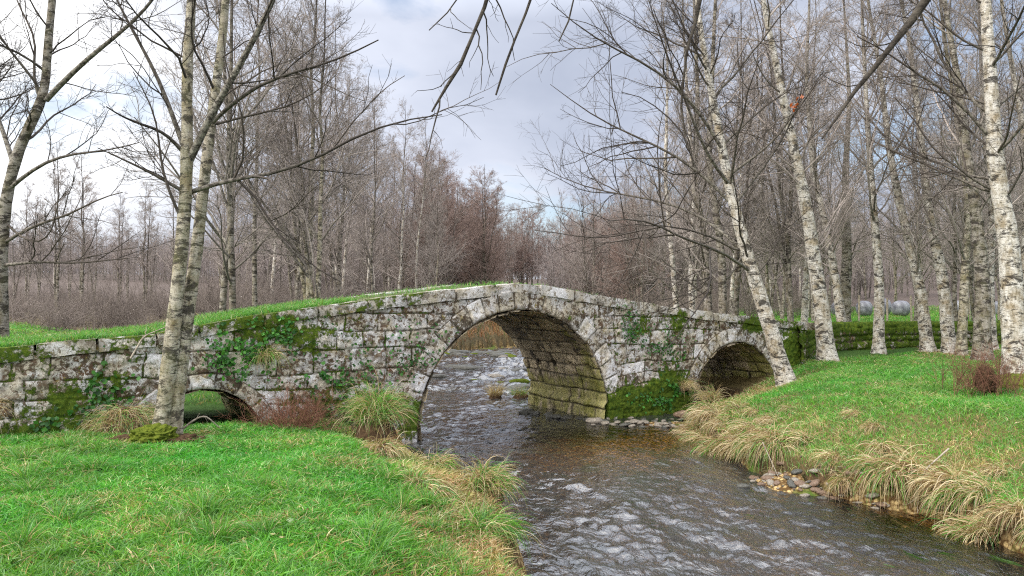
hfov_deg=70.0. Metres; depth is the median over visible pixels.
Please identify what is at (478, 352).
rapids rock
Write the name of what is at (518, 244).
birch tree
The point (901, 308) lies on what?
wrapped bale
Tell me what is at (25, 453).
grass tussock
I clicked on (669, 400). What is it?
ivy plant
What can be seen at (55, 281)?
birch tree
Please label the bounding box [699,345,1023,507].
grass
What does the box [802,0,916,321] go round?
birch tree
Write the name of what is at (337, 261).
birch tree
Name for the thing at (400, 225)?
birch tree
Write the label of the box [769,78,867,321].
birch tree
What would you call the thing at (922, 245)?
birch tree
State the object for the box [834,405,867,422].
grass tussock
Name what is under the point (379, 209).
birch tree
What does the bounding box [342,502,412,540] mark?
grass tussock
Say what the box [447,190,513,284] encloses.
birch tree
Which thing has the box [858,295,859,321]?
fence post
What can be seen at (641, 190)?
birch tree
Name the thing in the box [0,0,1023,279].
sky
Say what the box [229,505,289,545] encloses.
grass tussock
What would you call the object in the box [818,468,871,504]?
grass tussock
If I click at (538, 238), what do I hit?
birch tree
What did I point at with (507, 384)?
rapids rock
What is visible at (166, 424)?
birch tree
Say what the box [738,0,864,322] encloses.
birch tree
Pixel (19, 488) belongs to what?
grass tussock
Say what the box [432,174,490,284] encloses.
birch tree
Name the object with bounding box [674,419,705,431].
grass tussock
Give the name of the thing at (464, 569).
grass tussock
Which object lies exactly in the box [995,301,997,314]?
wrapped bale
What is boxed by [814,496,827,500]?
river stone
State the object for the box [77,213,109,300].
birch tree
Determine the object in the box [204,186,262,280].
birch tree
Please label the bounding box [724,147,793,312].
birch tree
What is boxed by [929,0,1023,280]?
birch tree
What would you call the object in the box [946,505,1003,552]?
grass tussock
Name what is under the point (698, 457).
grass tussock
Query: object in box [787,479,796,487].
river stone
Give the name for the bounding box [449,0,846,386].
birch tree
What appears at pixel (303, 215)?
birch tree
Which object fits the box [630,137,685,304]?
birch tree
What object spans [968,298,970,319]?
fence post
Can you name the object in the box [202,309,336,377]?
ivy plant
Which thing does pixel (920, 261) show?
birch tree
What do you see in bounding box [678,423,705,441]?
grass tussock
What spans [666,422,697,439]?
grass tussock
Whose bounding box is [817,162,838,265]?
birch tree
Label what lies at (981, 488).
grass tussock
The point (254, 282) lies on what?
birch tree
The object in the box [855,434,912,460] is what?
grass tussock
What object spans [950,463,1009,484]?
grass tussock
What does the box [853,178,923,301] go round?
birch tree
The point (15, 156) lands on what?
birch tree
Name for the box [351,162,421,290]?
birch tree
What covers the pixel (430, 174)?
birch tree
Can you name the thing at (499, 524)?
grass tussock
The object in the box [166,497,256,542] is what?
grass tussock
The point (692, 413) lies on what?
grass tussock
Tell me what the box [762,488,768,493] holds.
river stone
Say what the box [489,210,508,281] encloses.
birch tree
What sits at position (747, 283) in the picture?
birch tree
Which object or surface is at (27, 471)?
grass tussock
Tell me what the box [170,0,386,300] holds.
birch tree
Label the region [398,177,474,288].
birch tree
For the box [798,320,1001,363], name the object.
field wall
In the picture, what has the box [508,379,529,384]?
rapids rock
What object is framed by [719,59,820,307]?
birch tree
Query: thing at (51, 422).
ivy plant
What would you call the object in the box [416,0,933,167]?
overhanging tree
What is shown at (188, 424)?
dead branch
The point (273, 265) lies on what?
birch tree
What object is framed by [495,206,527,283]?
birch tree
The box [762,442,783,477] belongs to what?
dead branch
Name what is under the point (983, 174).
birch tree
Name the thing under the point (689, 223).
birch tree
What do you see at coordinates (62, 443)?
grass tussock
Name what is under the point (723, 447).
grass tussock
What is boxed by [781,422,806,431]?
grass tussock
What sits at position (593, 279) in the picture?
birch tree
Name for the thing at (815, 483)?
river stone
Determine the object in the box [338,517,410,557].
grass tussock
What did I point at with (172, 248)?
birch tree
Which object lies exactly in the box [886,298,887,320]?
fence post
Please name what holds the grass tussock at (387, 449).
on the ground at (554, 551)
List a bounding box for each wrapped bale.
[830,303,834,314]
[856,301,872,315]
[884,298,890,314]
[891,301,909,315]
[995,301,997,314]
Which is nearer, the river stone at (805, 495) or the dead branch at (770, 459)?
the river stone at (805, 495)
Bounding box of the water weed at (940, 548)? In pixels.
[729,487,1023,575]
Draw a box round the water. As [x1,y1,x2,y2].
[407,346,1021,575]
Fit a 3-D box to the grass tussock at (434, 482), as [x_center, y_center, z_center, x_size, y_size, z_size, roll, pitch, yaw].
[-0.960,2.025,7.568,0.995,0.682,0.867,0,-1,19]
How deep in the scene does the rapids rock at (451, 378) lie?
23.95 m
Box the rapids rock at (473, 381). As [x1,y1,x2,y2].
[465,379,483,383]
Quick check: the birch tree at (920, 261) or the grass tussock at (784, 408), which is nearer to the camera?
the grass tussock at (784, 408)
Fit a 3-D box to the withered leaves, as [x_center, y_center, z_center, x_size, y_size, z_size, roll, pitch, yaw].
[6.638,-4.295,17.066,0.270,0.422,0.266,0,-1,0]
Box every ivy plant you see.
[29,389,84,433]
[73,345,147,423]
[191,324,269,386]
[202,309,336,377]
[277,329,423,415]
[294,349,379,415]
[360,315,458,379]
[616,298,649,359]
[626,369,693,419]
[636,310,700,375]
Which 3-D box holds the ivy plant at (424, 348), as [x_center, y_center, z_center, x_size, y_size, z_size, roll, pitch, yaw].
[-1.850,1.091,13.445,1.999,1.208,0.122,1,-1,-32]
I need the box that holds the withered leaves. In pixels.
[790,95,803,111]
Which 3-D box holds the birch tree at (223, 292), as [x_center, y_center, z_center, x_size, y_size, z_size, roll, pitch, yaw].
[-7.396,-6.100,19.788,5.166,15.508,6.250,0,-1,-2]
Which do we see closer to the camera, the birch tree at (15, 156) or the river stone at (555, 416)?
the birch tree at (15, 156)
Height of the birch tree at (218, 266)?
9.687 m
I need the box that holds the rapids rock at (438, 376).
[432,374,447,379]
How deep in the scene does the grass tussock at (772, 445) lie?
10.88 m
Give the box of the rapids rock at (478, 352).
[469,350,484,355]
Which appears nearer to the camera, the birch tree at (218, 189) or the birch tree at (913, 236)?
the birch tree at (218, 189)
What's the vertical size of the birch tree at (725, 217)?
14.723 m
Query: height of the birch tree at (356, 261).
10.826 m
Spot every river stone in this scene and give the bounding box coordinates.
[532,411,540,415]
[545,413,553,418]
[551,414,560,418]
[563,414,572,420]
[619,423,628,426]
[757,482,765,486]
[761,475,772,480]
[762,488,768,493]
[766,479,773,485]
[776,461,784,465]
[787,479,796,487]
[791,469,802,474]
[794,480,805,486]
[798,493,809,498]
[799,484,809,488]
[809,468,819,472]
[809,479,819,486]
[810,487,820,491]
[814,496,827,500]
[816,490,831,495]
[828,496,839,501]
[864,492,879,497]
[875,502,887,507]
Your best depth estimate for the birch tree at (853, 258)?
70.52 m
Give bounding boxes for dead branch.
[130,321,166,358]
[183,413,219,429]
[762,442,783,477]
[906,448,948,512]
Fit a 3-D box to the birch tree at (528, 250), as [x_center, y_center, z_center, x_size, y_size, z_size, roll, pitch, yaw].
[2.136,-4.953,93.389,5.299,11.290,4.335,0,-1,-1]
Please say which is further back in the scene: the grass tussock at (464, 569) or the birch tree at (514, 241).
the birch tree at (514, 241)
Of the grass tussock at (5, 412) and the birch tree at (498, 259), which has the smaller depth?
the grass tussock at (5, 412)
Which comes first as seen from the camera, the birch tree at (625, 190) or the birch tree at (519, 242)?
the birch tree at (625, 190)
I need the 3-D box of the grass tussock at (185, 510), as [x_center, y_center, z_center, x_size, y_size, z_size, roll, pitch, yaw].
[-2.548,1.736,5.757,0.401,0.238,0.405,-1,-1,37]
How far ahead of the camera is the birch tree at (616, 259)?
45.82 m
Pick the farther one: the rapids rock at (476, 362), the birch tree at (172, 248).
the birch tree at (172, 248)
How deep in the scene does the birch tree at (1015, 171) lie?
36.71 m
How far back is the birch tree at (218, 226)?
75.56 m
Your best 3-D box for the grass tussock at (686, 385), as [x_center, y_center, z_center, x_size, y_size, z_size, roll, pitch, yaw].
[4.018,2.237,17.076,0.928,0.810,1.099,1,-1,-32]
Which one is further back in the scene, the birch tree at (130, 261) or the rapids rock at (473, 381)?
the birch tree at (130, 261)
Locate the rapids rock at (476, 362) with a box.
[471,360,484,364]
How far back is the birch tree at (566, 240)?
75.34 m
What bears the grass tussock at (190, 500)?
on the ground at (554, 551)
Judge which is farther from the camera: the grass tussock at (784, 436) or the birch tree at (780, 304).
the birch tree at (780, 304)
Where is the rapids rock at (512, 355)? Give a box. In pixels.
[505,353,519,360]
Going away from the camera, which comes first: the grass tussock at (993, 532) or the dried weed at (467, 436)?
the grass tussock at (993, 532)
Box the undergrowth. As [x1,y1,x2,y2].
[8,251,869,378]
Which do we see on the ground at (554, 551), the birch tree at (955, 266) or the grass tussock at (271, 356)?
the birch tree at (955, 266)
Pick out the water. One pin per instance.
(499, 359)
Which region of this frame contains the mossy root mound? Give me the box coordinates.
[972,373,1023,390]
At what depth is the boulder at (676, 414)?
15.83 m
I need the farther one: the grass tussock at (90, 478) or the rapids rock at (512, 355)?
the rapids rock at (512, 355)
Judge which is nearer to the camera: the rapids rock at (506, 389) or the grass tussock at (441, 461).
the grass tussock at (441, 461)
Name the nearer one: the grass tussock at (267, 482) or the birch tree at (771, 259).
the grass tussock at (267, 482)
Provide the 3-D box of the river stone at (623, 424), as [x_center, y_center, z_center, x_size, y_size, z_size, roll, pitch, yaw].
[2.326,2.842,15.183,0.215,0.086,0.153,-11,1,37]
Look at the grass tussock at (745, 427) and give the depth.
12.29 m
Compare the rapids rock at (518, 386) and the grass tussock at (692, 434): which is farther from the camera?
the rapids rock at (518, 386)
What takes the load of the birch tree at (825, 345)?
on the ground at (554, 551)
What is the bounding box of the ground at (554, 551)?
[0,273,1023,575]
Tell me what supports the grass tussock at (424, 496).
on the ground at (554, 551)
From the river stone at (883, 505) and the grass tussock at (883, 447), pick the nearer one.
the river stone at (883, 505)
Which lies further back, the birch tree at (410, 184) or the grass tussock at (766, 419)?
the birch tree at (410, 184)
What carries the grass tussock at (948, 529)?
on the ground at (554, 551)
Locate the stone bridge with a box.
[0,281,814,449]
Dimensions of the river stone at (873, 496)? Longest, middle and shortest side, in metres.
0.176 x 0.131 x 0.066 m
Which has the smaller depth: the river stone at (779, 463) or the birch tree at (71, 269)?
the river stone at (779, 463)
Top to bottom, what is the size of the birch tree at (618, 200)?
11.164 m
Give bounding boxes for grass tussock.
[0,384,20,438]
[0,437,47,461]
[0,450,55,480]
[0,502,63,548]
[4,473,47,493]
[26,489,100,525]
[27,444,75,466]
[45,428,84,448]
[66,447,115,472]
[69,470,104,481]
[72,386,154,434]
[144,502,199,533]
[163,496,211,518]
[166,476,231,517]
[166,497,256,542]
[178,481,240,519]
[187,508,247,543]
[221,462,258,482]
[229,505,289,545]
[232,466,264,487]
[242,464,291,489]
[244,340,292,378]
[265,469,308,492]
[325,368,423,439]
[332,548,382,575]
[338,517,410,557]
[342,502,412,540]
[357,423,416,460]
[363,457,413,481]
[369,477,431,512]
[387,454,465,500]
[399,461,431,479]
[402,474,452,508]
[409,443,466,470]
[413,509,449,534]
[423,538,474,568]
[429,532,459,552]
[442,548,489,575]
[444,449,528,507]
[444,490,543,561]
[453,501,495,521]
[481,381,510,400]
[505,381,528,400]
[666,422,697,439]
[668,421,706,452]
[674,375,705,398]
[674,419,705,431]
[678,401,729,428]
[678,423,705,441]
[679,430,707,450]
[680,396,717,423]
[683,398,719,416]
[684,380,731,403]
[684,425,733,469]
[687,444,712,461]
[696,410,734,438]
[704,405,747,422]
[706,424,751,468]
[706,426,742,452]
[715,393,751,414]
[722,406,762,430]
[725,433,750,460]
[726,418,786,467]
[726,419,763,436]
[730,419,800,457]
[735,404,765,417]
[740,420,807,476]
[750,409,785,426]
[754,435,798,459]
[765,425,809,445]
[775,399,796,415]
[778,417,821,450]
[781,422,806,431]
[802,445,851,478]
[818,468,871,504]
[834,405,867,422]
[834,448,909,496]
[844,444,932,513]
[852,442,954,513]
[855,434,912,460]
[857,419,890,436]
[887,456,1002,519]
[892,461,964,509]
[912,491,999,553]
[913,473,993,522]
[936,464,1013,517]
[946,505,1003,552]
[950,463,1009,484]
[967,487,1023,542]
[970,452,1020,480]
[1006,516,1023,552]
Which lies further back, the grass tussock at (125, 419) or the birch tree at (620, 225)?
the birch tree at (620, 225)
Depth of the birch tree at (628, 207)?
53.34 m
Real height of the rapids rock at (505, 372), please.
0.268 m
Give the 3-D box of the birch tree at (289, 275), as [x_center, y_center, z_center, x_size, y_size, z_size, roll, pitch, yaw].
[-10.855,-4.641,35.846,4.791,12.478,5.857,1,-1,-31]
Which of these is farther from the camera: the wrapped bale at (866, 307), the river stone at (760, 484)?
the wrapped bale at (866, 307)
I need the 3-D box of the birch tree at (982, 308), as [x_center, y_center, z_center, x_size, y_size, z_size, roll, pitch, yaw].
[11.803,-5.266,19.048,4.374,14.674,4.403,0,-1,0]
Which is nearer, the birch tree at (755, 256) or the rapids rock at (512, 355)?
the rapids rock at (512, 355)
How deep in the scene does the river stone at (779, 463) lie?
10.67 m
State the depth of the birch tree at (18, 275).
40.13 m
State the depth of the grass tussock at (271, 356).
11.96 m
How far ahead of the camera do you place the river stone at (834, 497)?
9.63 m
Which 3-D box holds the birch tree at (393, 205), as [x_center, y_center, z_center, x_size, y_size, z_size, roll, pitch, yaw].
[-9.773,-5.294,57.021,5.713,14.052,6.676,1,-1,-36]
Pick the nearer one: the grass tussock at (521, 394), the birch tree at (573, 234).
the grass tussock at (521, 394)
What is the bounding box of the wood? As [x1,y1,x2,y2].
[8,187,1020,300]
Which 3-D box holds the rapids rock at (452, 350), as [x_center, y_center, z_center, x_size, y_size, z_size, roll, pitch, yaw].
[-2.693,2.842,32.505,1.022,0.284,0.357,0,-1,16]
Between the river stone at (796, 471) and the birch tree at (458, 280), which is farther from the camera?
the birch tree at (458, 280)
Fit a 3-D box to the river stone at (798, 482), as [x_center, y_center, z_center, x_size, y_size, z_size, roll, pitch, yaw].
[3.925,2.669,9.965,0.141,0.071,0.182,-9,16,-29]
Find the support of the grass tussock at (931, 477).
on the ground at (554, 551)
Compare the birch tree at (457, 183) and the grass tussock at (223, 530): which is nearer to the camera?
the grass tussock at (223, 530)
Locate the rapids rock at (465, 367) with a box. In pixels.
[453,365,476,372]
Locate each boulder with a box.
[518,409,534,415]
[585,417,602,423]
[673,410,689,418]
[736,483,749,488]
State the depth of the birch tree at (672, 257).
30.97 m
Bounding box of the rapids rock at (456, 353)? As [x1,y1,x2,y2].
[450,352,466,357]
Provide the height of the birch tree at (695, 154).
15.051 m
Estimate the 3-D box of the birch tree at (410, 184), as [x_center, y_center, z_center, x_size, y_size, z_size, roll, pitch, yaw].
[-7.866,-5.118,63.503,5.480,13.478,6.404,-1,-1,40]
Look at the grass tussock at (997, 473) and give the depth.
8.96 m
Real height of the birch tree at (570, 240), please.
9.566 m
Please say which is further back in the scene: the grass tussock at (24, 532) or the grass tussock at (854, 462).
the grass tussock at (854, 462)
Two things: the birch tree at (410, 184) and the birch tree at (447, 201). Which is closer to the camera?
the birch tree at (447, 201)
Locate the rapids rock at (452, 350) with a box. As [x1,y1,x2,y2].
[446,349,461,352]
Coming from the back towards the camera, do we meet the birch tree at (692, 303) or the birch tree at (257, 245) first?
the birch tree at (257, 245)
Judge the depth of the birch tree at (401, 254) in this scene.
39.38 m
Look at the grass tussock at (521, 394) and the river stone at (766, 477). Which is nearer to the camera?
the river stone at (766, 477)
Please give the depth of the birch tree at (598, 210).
59.20 m
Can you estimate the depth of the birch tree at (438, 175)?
43.06 m
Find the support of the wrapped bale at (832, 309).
on the ground at (554, 551)
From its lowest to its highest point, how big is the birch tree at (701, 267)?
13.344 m
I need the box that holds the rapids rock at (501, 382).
[495,381,506,384]
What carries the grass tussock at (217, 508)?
on the ground at (554, 551)
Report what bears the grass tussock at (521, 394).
on the ground at (554, 551)
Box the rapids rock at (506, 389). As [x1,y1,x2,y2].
[494,386,516,394]
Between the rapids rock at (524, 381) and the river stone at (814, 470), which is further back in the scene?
the rapids rock at (524, 381)
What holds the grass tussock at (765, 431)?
on the ground at (554, 551)
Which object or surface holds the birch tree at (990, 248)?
on the ground at (554, 551)
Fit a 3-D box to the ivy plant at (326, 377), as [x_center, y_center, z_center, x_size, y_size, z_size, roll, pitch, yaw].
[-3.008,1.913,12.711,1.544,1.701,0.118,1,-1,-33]
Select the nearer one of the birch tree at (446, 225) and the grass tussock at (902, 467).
the grass tussock at (902, 467)
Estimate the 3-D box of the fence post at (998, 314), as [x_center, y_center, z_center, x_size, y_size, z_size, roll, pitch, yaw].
[23.827,1.083,35.775,0.110,1.487,0.123,0,-1,13]
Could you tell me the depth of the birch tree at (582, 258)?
54.47 m
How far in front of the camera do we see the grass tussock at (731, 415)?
13.35 m
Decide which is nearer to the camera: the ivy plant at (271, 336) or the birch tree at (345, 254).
the ivy plant at (271, 336)
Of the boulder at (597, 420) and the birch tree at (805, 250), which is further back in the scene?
the birch tree at (805, 250)
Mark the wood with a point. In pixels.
(266, 267)
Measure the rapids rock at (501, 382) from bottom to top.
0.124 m
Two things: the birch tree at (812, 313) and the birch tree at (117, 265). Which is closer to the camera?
the birch tree at (812, 313)
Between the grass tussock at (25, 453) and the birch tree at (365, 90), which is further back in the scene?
the birch tree at (365, 90)
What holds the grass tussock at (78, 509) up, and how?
on the ground at (554, 551)
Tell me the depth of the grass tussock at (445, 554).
5.29 m
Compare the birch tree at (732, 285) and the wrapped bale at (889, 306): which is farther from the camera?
the wrapped bale at (889, 306)
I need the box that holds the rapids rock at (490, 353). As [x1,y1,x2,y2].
[489,351,505,355]
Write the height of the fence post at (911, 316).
1.472 m
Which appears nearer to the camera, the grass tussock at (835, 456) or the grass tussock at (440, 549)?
the grass tussock at (440, 549)
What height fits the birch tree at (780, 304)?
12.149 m
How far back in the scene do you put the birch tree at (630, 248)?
45.85 m
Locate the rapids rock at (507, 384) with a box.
[503,379,529,386]
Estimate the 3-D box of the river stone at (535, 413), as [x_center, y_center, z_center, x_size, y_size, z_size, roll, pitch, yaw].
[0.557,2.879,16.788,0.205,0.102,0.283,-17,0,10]
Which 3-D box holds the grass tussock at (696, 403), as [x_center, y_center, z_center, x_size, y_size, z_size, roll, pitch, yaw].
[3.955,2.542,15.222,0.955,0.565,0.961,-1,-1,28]
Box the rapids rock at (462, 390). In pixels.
[455,388,466,392]
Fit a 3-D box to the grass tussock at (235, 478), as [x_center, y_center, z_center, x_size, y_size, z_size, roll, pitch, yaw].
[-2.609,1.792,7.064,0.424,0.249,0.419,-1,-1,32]
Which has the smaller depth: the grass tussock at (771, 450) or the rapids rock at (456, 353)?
the grass tussock at (771, 450)
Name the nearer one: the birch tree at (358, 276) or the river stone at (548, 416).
the river stone at (548, 416)
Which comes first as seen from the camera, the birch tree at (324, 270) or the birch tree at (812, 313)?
the birch tree at (812, 313)
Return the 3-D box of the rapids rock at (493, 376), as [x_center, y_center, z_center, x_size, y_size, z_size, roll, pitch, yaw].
[-0.590,2.985,24.369,0.733,0.251,0.315,0,-1,-2]
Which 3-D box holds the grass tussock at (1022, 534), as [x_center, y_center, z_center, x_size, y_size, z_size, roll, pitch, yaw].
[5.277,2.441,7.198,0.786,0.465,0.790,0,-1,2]
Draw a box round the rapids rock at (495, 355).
[490,353,507,357]
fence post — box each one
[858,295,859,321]
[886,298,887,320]
[910,295,912,320]
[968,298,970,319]
[997,295,999,319]
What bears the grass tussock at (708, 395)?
on the ground at (554, 551)
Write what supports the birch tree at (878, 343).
on the ground at (554, 551)
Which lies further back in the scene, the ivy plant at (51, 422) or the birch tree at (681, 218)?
the birch tree at (681, 218)
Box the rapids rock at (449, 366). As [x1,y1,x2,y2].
[440,364,458,371]
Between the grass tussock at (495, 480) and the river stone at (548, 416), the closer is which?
the grass tussock at (495, 480)
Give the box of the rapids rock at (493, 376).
[483,374,504,380]
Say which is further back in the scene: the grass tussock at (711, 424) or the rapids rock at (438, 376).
the rapids rock at (438, 376)
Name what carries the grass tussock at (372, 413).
on the ground at (554, 551)
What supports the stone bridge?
on the ground at (554, 551)
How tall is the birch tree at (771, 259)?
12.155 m
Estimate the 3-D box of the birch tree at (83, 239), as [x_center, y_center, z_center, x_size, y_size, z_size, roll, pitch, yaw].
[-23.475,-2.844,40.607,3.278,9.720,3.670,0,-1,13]
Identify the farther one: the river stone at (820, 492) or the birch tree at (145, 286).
the birch tree at (145, 286)
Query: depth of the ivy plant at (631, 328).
16.29 m
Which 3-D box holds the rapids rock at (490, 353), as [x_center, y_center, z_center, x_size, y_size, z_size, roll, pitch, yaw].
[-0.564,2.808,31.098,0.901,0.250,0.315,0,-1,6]
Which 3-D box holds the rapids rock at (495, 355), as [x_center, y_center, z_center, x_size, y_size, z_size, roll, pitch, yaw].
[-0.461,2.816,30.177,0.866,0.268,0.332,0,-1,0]
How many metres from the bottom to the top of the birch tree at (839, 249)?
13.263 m
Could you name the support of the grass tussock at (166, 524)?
on the ground at (554, 551)
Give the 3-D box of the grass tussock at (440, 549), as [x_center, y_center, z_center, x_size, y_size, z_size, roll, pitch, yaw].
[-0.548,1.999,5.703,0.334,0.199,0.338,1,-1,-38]
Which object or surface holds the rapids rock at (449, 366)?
in the water
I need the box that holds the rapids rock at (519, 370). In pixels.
[509,367,526,375]
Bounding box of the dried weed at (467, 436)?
[459,406,484,474]
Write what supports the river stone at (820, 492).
on the ground at (554, 551)
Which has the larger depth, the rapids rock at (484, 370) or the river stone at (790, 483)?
the rapids rock at (484, 370)
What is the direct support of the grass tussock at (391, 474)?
on the ground at (554, 551)
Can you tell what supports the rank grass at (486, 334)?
on the ground at (554, 551)
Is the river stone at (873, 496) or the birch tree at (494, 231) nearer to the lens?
the river stone at (873, 496)
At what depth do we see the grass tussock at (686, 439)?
13.60 m
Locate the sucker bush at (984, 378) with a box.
[914,330,1023,399]
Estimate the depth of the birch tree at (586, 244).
65.92 m
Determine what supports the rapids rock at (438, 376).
in the water
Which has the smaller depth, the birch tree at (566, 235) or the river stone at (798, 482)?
the river stone at (798, 482)
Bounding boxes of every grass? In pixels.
[0,416,530,575]
[9,305,997,405]
[454,320,510,347]
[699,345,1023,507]
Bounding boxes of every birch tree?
[0,0,206,336]
[8,213,39,311]
[9,181,49,309]
[16,196,51,299]
[25,139,104,324]
[58,0,505,443]
[60,148,128,323]
[60,221,86,299]
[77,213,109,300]
[90,189,138,300]
[111,0,338,311]
[113,215,142,294]
[118,180,166,320]
[120,0,331,310]
[130,211,166,306]
[155,179,201,277]
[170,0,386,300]
[179,77,265,265]
[192,0,401,299]
[193,0,357,307]
[201,200,251,285]
[202,173,240,280]
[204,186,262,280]
[211,81,323,294]
[217,175,261,281]
[234,200,261,287]
[236,46,358,300]
[243,82,345,300]
[245,178,266,274]
[258,6,359,301]
[280,9,401,297]
[314,165,360,295]
[316,56,395,276]
[324,90,393,296]
[334,98,418,294]
[338,73,412,290]
[342,151,399,289]
[342,205,378,286]
[347,131,419,291]
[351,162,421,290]
[355,116,465,288]
[358,97,431,289]
[366,128,438,289]
[377,147,448,285]
[380,136,488,286]
[394,150,507,285]
[394,211,441,289]
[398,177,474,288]
[401,155,436,277]
[403,147,461,287]
[411,172,495,284]
[424,174,474,285]
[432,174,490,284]
[443,166,527,284]
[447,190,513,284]
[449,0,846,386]
[450,182,513,283]
[461,215,518,282]
[463,181,519,283]
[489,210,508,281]
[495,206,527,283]
[500,207,525,281]
[502,206,544,283]
[506,208,553,284]
[510,200,524,283]
[512,209,545,283]
[512,217,535,283]
[528,197,549,282]
[532,221,559,277]
[543,189,576,286]
[545,211,592,287]
[546,199,620,295]
[554,176,618,295]
[554,216,580,282]
[557,199,591,290]
[557,219,585,283]
[565,190,595,289]
[566,200,635,296]
[567,213,611,293]
[572,162,614,290]
[586,0,730,307]
[588,197,678,300]
[596,0,758,311]
[599,166,664,297]
[600,145,676,301]
[602,168,652,297]
[602,197,660,300]
[607,184,630,215]
[611,167,655,238]
[616,179,660,268]
[629,169,652,294]
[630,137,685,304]
[632,172,677,299]
[635,0,755,309]
[643,0,804,313]
[644,125,731,298]
[656,92,731,275]
[663,189,731,306]
[664,74,737,304]
[666,170,696,289]
[668,0,821,315]
[670,152,712,275]
[685,0,885,361]
[688,44,771,314]
[696,0,875,321]
[704,128,778,315]
[710,127,744,270]
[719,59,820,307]
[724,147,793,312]
[728,0,903,321]
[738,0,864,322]
[743,103,820,319]
[752,152,793,295]
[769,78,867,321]
[769,118,840,316]
[791,206,817,300]
[792,180,841,284]
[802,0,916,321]
[802,0,948,353]
[806,92,871,312]
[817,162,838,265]
[825,211,865,281]
[826,0,1023,374]
[826,161,869,299]
[827,0,981,351]
[836,0,1023,353]
[839,164,889,300]
[851,33,957,320]
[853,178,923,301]
[854,58,949,280]
[868,0,1023,354]
[885,171,931,300]
[888,0,1023,360]
[893,29,1020,320]
[895,46,1023,320]
[902,0,1023,349]
[912,84,1023,288]
[914,165,961,274]
[924,175,962,279]
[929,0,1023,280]
[937,46,1021,277]
[952,90,1022,294]
[961,76,1018,255]
[986,53,1023,249]
[996,54,1023,240]
[1003,38,1023,243]
[1005,130,1022,232]
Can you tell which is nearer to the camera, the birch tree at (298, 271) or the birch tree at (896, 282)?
the birch tree at (298, 271)
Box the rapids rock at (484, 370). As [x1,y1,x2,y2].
[474,368,488,372]
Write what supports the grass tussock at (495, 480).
on the ground at (554, 551)
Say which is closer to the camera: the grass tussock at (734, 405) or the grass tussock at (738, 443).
the grass tussock at (738, 443)
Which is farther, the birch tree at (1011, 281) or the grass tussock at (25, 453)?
the birch tree at (1011, 281)
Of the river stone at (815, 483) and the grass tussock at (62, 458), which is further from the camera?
the river stone at (815, 483)
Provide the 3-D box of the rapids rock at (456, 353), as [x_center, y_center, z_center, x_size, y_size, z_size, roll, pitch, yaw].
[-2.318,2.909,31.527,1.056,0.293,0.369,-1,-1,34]
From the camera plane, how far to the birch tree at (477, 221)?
62.40 m
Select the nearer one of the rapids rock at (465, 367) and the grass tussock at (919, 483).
the grass tussock at (919, 483)
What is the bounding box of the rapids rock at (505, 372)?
[489,367,508,374]
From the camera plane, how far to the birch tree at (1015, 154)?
33.07 m
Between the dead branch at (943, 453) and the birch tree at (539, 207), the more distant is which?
the birch tree at (539, 207)
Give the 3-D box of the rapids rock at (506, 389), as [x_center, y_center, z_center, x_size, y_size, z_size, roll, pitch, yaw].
[-0.239,3.036,21.592,0.969,0.269,0.339,0,-1,19]
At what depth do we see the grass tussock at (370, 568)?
4.65 m
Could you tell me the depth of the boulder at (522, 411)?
16.77 m
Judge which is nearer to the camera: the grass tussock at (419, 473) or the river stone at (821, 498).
the grass tussock at (419, 473)
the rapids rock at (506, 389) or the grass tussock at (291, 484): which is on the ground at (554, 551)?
the grass tussock at (291, 484)
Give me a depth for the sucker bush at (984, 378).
12.48 m
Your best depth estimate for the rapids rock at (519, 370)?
25.11 m
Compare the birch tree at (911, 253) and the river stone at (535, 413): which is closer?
the river stone at (535, 413)
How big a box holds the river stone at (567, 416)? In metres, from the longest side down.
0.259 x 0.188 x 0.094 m
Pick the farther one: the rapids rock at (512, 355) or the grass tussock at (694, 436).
the rapids rock at (512, 355)
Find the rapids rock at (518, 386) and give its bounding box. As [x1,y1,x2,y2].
[509,384,529,392]
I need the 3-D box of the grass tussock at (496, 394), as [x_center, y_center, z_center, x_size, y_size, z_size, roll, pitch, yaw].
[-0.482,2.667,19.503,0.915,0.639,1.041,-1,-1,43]
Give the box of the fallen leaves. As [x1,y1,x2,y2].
[0,428,458,575]
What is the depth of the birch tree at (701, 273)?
52.98 m
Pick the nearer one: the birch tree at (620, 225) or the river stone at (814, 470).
the river stone at (814, 470)
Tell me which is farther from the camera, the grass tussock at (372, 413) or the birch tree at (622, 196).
the birch tree at (622, 196)
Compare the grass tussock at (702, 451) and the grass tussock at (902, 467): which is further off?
the grass tussock at (702, 451)
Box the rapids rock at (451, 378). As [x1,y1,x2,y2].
[447,376,459,380]
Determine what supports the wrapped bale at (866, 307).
on the ground at (554, 551)
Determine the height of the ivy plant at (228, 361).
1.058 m
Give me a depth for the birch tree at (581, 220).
66.09 m
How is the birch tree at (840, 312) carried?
on the ground at (554, 551)
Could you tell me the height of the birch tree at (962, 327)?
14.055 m
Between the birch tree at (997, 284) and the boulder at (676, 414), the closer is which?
the boulder at (676, 414)
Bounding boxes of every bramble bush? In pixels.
[218,370,353,433]
[321,388,426,441]
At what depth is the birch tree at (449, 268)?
45.73 m
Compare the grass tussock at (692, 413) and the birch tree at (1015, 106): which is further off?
the birch tree at (1015, 106)
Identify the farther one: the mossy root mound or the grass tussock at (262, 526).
the mossy root mound
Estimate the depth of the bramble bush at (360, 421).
12.31 m

